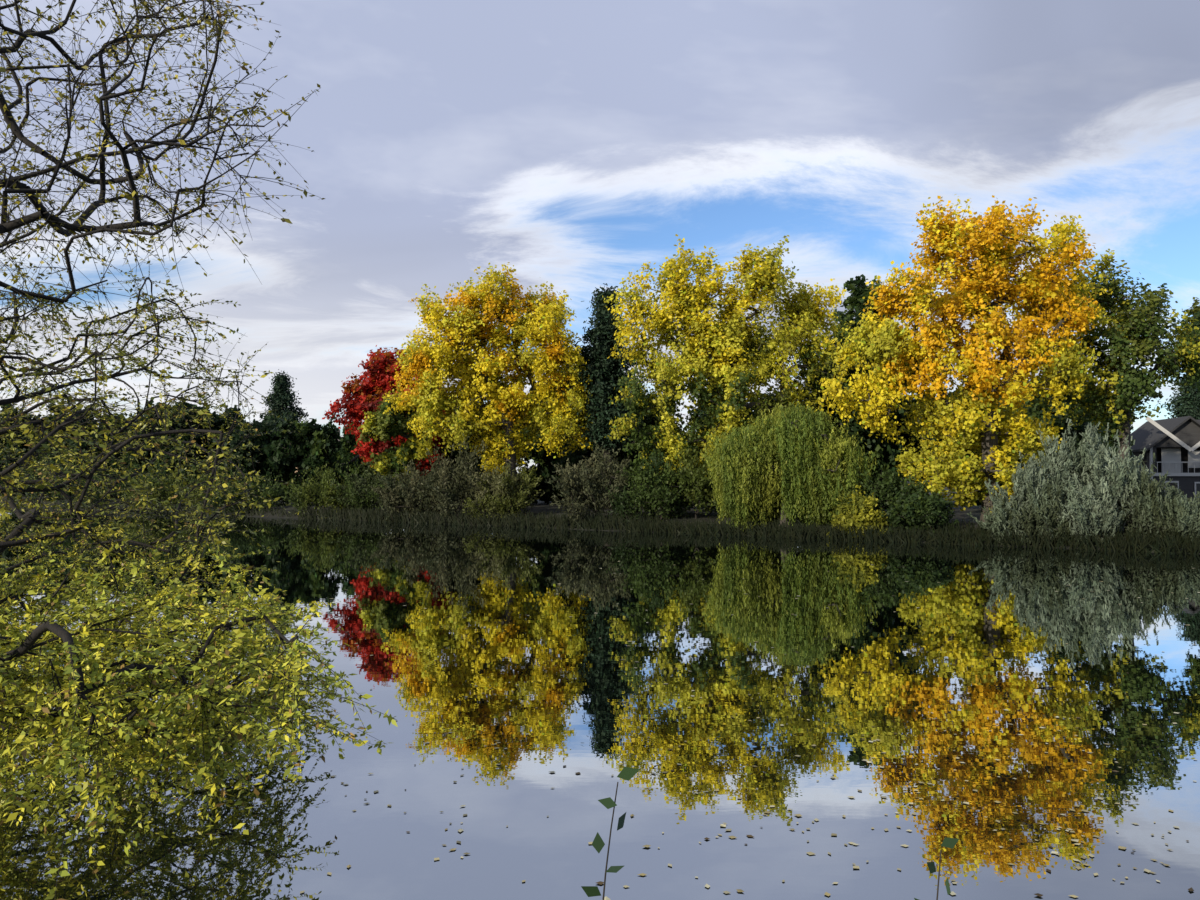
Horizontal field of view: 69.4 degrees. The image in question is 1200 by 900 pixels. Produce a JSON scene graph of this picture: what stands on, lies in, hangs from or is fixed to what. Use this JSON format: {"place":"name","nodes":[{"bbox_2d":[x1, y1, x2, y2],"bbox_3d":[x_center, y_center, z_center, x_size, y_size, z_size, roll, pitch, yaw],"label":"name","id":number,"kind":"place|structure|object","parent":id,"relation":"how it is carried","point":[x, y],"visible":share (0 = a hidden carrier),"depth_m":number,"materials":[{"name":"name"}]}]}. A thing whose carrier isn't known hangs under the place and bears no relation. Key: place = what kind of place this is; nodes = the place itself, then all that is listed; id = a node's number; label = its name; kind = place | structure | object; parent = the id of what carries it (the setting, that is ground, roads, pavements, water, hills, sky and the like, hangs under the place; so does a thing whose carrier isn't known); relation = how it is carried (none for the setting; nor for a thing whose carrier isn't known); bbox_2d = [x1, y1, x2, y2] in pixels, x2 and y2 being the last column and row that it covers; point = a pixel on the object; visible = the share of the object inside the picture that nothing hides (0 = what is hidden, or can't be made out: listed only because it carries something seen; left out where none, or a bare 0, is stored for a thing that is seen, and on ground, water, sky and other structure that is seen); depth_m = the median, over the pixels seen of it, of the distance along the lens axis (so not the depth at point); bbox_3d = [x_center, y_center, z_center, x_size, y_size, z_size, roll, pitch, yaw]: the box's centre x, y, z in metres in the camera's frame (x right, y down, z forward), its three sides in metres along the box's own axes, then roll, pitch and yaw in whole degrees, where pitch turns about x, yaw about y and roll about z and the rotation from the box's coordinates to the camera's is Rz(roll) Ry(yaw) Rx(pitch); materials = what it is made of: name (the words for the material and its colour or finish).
{"place":"outdoors","nodes":[
{"label":"outdoors","id":0,"kind":"place"},
{"bbox_2d":[0,507,1199,899],"bbox_3d":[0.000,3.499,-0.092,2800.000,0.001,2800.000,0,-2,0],"label":"pond water","id":1,"kind":"structure","parent":0,"point":[956,663],"depth_m":11.82,"materials":[{"name":"liquid"}]},
{"bbox_2d":[297,560,1199,899],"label":"floating leaves","id":2,"kind":"object","parent":1,"relation":"on","point":[843,816],"visible":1,"depth_m":8.73,"materials":[{"name":"yellow plant"}]},
{"bbox_2d":[0,478,1199,553],"bbox_3d":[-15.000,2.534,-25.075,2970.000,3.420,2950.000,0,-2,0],"label":"ground","id":3,"kind":"structure","parent":0,"point":[545,508],"depth_m":62.15,"materials":[{"name":"green plant"}]},
{"bbox_2d":[0,401,161,500],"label":"tree","id":4,"kind":"object","parent":3,"relation":"on","point":[70,442],"visible":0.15,"depth_m":91.49,"materials":[{"name":"green plant"}]},
{"bbox_2d":[13,437,154,509],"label":"shrub","id":5,"kind":"object","parent":3,"relation":"on","point":[89,489],"visible":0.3,"depth_m":81.72,"materials":[{"name":"green plant"}]},
{"bbox_2d":[146,454,170,497],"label":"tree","id":6,"kind":"object","parent":3,"relation":"on","point":[158,464],"depth_m":91.48,"materials":[{"name":"green plant"}]},
{"bbox_2d":[109,453,227,512],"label":"shrub","id":7,"kind":"object","parent":3,"relation":"on","point":[164,493],"visible":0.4,"depth_m":74.92,"materials":[{"name":"green plant"}]},
{"bbox_2d":[0,0,397,899],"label":"overhanging tree","id":8,"kind":"object","parent":3,"relation":"on","point":[98,696],"visible":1,"depth_m":8.39,"materials":[{"name":"green plant"}]},
{"bbox_2d":[133,395,362,500],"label":"tree","id":9,"kind":"object","parent":3,"relation":"on","point":[268,424],"visible":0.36,"depth_m":84.23,"materials":[{"name":"green plant"}]},
{"bbox_2d":[195,461,308,514],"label":"shrub","id":10,"kind":"object","parent":3,"relation":"on","point":[271,492],"visible":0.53,"depth_m":69.97,"materials":[{"name":"green plant"}]},
{"bbox_2d":[214,456,298,497],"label":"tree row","id":11,"kind":"object","parent":3,"relation":"on","point":[286,477],"visible":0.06,"depth_m":86.95,"materials":[{"name":"green plant"}]},
{"bbox_2d":[261,369,308,428],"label":"conifer tree","id":12,"kind":"object","parent":3,"relation":"on","point":[280,394],"visible":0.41,"depth_m":93.77,"materials":[{"name":"green plant"}]},
{"bbox_2d":[281,462,368,515],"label":"shrub","id":13,"kind":"object","parent":3,"relation":"on","point":[320,496],"visible":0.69,"depth_m":65.58,"materials":[{"name":"green plant"}]},
{"bbox_2d":[286,450,366,496],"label":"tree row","id":14,"kind":"object","parent":3,"relation":"on","point":[296,465],"visible":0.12,"depth_m":86.10,"materials":[{"name":"green plant"}]},
{"bbox_2d":[327,461,407,512],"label":"shrub","id":15,"kind":"object","parent":3,"relation":"on","point":[360,497],"visible":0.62,"depth_m":64.11,"materials":[{"name":"green plant"}]},
{"bbox_2d":[271,410,473,479],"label":"tree","id":16,"kind":"object","parent":3,"relation":"on","point":[317,441],"visible":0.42,"depth_m":74.39,"materials":[{"name":"green plant"}]},
{"bbox_2d":[322,345,455,482],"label":"red maple tree","id":17,"kind":"object","parent":3,"relation":"on","point":[369,392],"visible":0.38,"depth_m":70.16,"materials":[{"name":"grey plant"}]},
{"bbox_2d":[336,378,442,485],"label":"tree","id":18,"kind":"object","parent":3,"relation":"on","point":[347,440],"visible":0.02,"depth_m":81.80,"materials":[{"name":"green plant"}]},
{"bbox_2d":[356,384,438,509],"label":"tree","id":19,"kind":"object","parent":3,"relation":"on","point":[386,426],"visible":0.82,"depth_m":64.25,"materials":[{"name":"green plant"}]},
{"bbox_2d":[370,458,455,519],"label":"shrub","id":20,"kind":"object","parent":3,"relation":"on","point":[409,499],"visible":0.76,"depth_m":61.13,"materials":[{"name":"green plant"}]},
{"bbox_2d":[408,433,500,518],"bbox_3d":[-9.564,1.956,60.716,6.316,6.056,6.579,1,-2,-36],"label":"shrub","id":21,"kind":"object","parent":3,"relation":"on","point":[439,499],"visible":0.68,"depth_m":60.04,"materials":[{"name":"green plant"}]},
{"bbox_2d":[418,410,535,499],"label":"tree","id":22,"kind":"object","parent":3,"relation":"on","point":[478,460],"visible":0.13,"depth_m":72.87,"materials":[{"name":"green plant"}]},
{"bbox_2d":[382,262,597,510],"bbox_3d":[-7.821,-4.314,63.375,16.160,18.140,9.543,0,-2,0],"label":"tree","id":23,"kind":"object","parent":3,"relation":"on","point":[537,323],"visible":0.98,"depth_m":61.64,"materials":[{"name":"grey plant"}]},
{"bbox_2d":[462,461,549,519],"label":"shrub","id":24,"kind":"object","parent":3,"relation":"on","point":[504,491],"visible":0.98,"depth_m":57.56,"materials":[{"name":"green plant"}]},
{"bbox_2d":[516,427,589,504],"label":"tree","id":25,"kind":"object","parent":3,"relation":"on","point":[542,470],"visible":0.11,"depth_m":74.55,"materials":[{"name":"green plant"}]},
{"bbox_2d":[520,367,649,466],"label":"dark tree","id":26,"kind":"object","parent":3,"relation":"on","point":[541,454],"visible":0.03,"depth_m":73.03,"materials":[{"name":"green plant"}]},
{"bbox_2d":[545,440,633,520],"bbox_3d":[-0.916,1.954,54.947,6.260,5.234,5.424,1,-2,-25],"label":"shrub","id":27,"kind":"object","parent":3,"relation":"on","point":[578,489],"visible":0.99,"depth_m":54.21,"materials":[{"name":"green plant"}]},
{"bbox_2d":[4,499,1199,554],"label":"reed bank","id":28,"kind":"structure","parent":3,"relation":"on","point":[1163,544],"depth_m":47.03,"materials":[{"name":"green plant"}]},
{"bbox_2d":[555,283,649,508],"bbox_3d":[0.168,-3.769,63.256,6.990,16.746,6.404,0,-2,0],"label":"pine tree","id":29,"kind":"object","parent":3,"relation":"on","point":[603,373],"visible":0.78,"depth_m":62.22,"materials":[{"name":"green plant"}]},
{"bbox_2d":[581,767,639,899],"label":"plant sprig","id":30,"kind":"object","parent":3,"relation":"on","point":[625,773],"visible":1,"depth_m":3.35,"materials":[{"name":"green plant"}]},
{"bbox_2d":[552,393,670,505],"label":"tree","id":31,"kind":"object","parent":3,"relation":"on","point":[575,457],"visible":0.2,"depth_m":68.56,"materials":[{"name":"green plant"}]},
{"bbox_2d":[606,448,692,521],"bbox_3d":[3.356,2.414,53.334,5.570,5.074,4.869,-1,-2,38],"label":"shrub","id":32,"kind":"object","parent":3,"relation":"on","point":[646,486],"visible":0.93,"depth_m":52.38,"materials":[{"name":"green plant"}]},
{"bbox_2d":[653,447,728,518],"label":"shrub","id":33,"kind":"object","parent":3,"relation":"on","point":[699,491],"visible":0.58,"depth_m":52.13,"materials":[{"name":"green plant"}]},
{"bbox_2d":[647,383,752,508],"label":"tree","id":34,"kind":"object","parent":3,"relation":"on","point":[700,414],"visible":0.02,"depth_m":65.15,"materials":[{"name":"green plant"}]},
{"bbox_2d":[603,234,858,516],"bbox_3d":[8.606,-4.678,55.750,16.985,18.697,8.534,0,-2,0],"label":"cottonwood tree","id":35,"kind":"object","parent":3,"relation":"on","point":[715,355],"visible":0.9,"depth_m":54.71,"materials":[{"name":"yellow plant"}]},
{"bbox_2d":[623,352,908,503],"bbox_3d":[10.997,-1.034,57.967,19.826,11.316,7.036,0,-2,-5],"label":"dark tree","id":36,"kind":"object","parent":3,"relation":"on","point":[887,453],"visible":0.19,"depth_m":57.15,"materials":[{"name":"green plant"}]},
{"bbox_2d":[747,388,816,419],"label":"tree","id":37,"kind":"object","parent":3,"relation":"on","point":[770,401],"visible":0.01,"depth_m":66.03,"materials":[{"name":"green plant"}]},
{"bbox_2d":[699,402,877,532],"bbox_3d":[10.482,0.965,48.707,9.737,7.466,7.402,0,-2,0],"label":"weeping willow tree","id":38,"kind":"object","parent":3,"relation":"on","point":[789,464],"visible":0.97,"depth_m":47.81,"materials":[{"name":"green plant"}]},
{"bbox_2d":[826,485,888,538],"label":"shrub","id":39,"kind":"object","parent":3,"relation":"on","point":[858,514],"visible":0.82,"depth_m":45.33,"materials":[{"name":"yellow plant"}]},
{"bbox_2d":[827,274,932,454],"bbox_3d":[19.994,-4.229,62.872,8.895,17.836,7.952,0,-2,0],"label":"dark tree","id":40,"kind":"object","parent":3,"relation":"on","point":[854,301],"visible":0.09,"depth_m":62.33,"materials":[{"name":"green plant"}]},
{"bbox_2d":[845,464,943,526],"bbox_3d":[15.761,2.513,46.310,5.523,3.666,4.328,0,-2,0],"label":"shrub","id":41,"kind":"object","parent":3,"relation":"on","point":[887,489],"visible":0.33,"depth_m":46.14,"materials":[{"name":"green plant"}]},
{"bbox_2d":[879,491,962,533],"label":"shrub","id":42,"kind":"object","parent":3,"relation":"on","point":[930,510],"visible":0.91,"depth_m":44.16,"materials":[{"name":"green plant"}]},
{"bbox_2d":[914,837,958,899],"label":"plant sprig","id":43,"kind":"object","parent":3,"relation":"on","point":[949,843],"visible":1,"depth_m":3.18,"materials":[{"name":"green plant"}]},
{"bbox_2d":[887,389,1009,485],"bbox_3d":[25.238,0.146,63.590,11.276,9.299,7.458,0,-2,-18],"label":"tree","id":44,"kind":"object","parent":3,"relation":"on","point":[906,436],"visible":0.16,"depth_m":61.70,"materials":[{"name":"green plant"}]},
{"bbox_2d":[815,194,1113,522],"bbox_3d":[20.299,-5.043,48.585,16.832,18.944,9.106,0,-2,0],"label":"golden cottonwood tree","id":45,"kind":"object","parent":3,"relation":"on","point":[984,425],"visible":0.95,"depth_m":47.24,"materials":[{"name":"yellow plant"}]},
{"bbox_2d":[949,395,1043,507],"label":"tree","id":46,"kind":"object","parent":3,"relation":"on","point":[1028,413],"depth_m":64.77,"materials":[{"name":"green plant"}]},
{"bbox_2d":[967,495,1031,541],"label":"shrub","id":47,"kind":"object","parent":3,"relation":"on","point":[999,523],"visible":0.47,"depth_m":41.77,"materials":[{"name":"green plant"}]},
{"bbox_2d":[984,451,1065,535],"bbox_3d":[20.940,2.203,42.325,4.086,4.526,2.568,-1,-2,20],"label":"shrub","id":48,"kind":"object","parent":3,"relation":"on","point":[1023,477],"visible":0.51,"depth_m":42.02,"materials":[{"name":"green plant"}]},
{"bbox_2d":[1006,478,1072,543],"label":"shrub","id":49,"kind":"object","parent":3,"relation":"on","point":[1041,518],"visible":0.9,"depth_m":40.94,"materials":[{"name":"green plant"}]},
{"bbox_2d":[1030,418,1093,504],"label":"shrub","id":50,"kind":"object","parent":3,"relation":"on","point":[1060,462],"visible":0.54,"depth_m":42.64,"materials":[{"name":"green plant"}]},
{"bbox_2d":[998,377,1136,448],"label":"dark tree","id":51,"kind":"object","parent":3,"relation":"on","point":[1079,410],"visible":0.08,"depth_m":72.76,"materials":[{"name":"green plant"}]},
{"bbox_2d":[1014,409,1133,510],"bbox_3d":[32.859,1.017,60.746,6.578,7.969,7.529,0,-2,0],"label":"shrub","id":52,"kind":"object","parent":3,"relation":"on","point":[1080,428],"visible":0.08,"depth_m":59.57,"materials":[{"name":"green plant"}]},
{"bbox_2d":[1042,473,1125,543],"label":"shrub","id":53,"kind":"object","parent":3,"relation":"on","point":[1088,510],"visible":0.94,"depth_m":40.02,"materials":[{"name":"green plant"}]},
{"bbox_2d":[1063,422,1128,501],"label":"shrub","id":54,"kind":"object","parent":3,"relation":"on","point":[1091,439],"visible":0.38,"depth_m":42.33,"materials":[{"name":"green plant"}]},
{"bbox_2d":[1066,435,1151,530],"bbox_3d":[24.536,1.717,40.819,3.877,4.864,2.676,0,-2,0],"label":"shrub","id":55,"kind":"object","parent":3,"relation":"on","point":[1117,475],"visible":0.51,"depth_m":40.57,"materials":[{"name":"green plant"}]},
{"bbox_2d":[1028,249,1199,460],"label":"tree","id":56,"kind":"object","parent":3,"relation":"on","point":[1129,386],"visible":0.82,"depth_m":49.24,"materials":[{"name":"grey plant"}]},
{"bbox_2d":[1114,453,1190,535],"bbox_3d":[25.406,2.198,40.101,2.818,4.136,2.746,1,-2,-23],"label":"shrub","id":57,"kind":"object","parent":3,"relation":"on","point":[1149,492],"visible":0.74,"depth_m":39.57,"materials":[{"name":"green plant"}]},
{"bbox_2d":[1130,416,1199,503],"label":"house","id":58,"kind":"structure","parent":3,"relation":"on","point":[1173,444],"depth_m":72.95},
{"bbox_2d":[1151,482,1199,540],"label":"shrub","id":59,"kind":"object","parent":3,"relation":"on","point":[1187,518],"visible":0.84,"depth_m":38.85,"materials":[{"name":"green plant"}]},
{"bbox_2d":[1162,379,1199,419],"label":"conifer tree","id":60,"kind":"object","parent":3,"relation":"on","point":[1184,403],"visible":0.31,"depth_m":82.71,"materials":[{"name":"green plant"}]},
{"bbox_2d":[1181,297,1199,374],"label":"tree","id":61,"kind":"object","parent":3,"relation":"on","point":[1195,311],"visible":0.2,"depth_m":97.86,"materials":[{"name":"green plant"}]},
{"bbox_2d":[0,0,1199,472],"label":"sky","id":62,"kind":"structure","parent":0,"point":[570,144],"materials":[{"name":"grey"}]}
]}

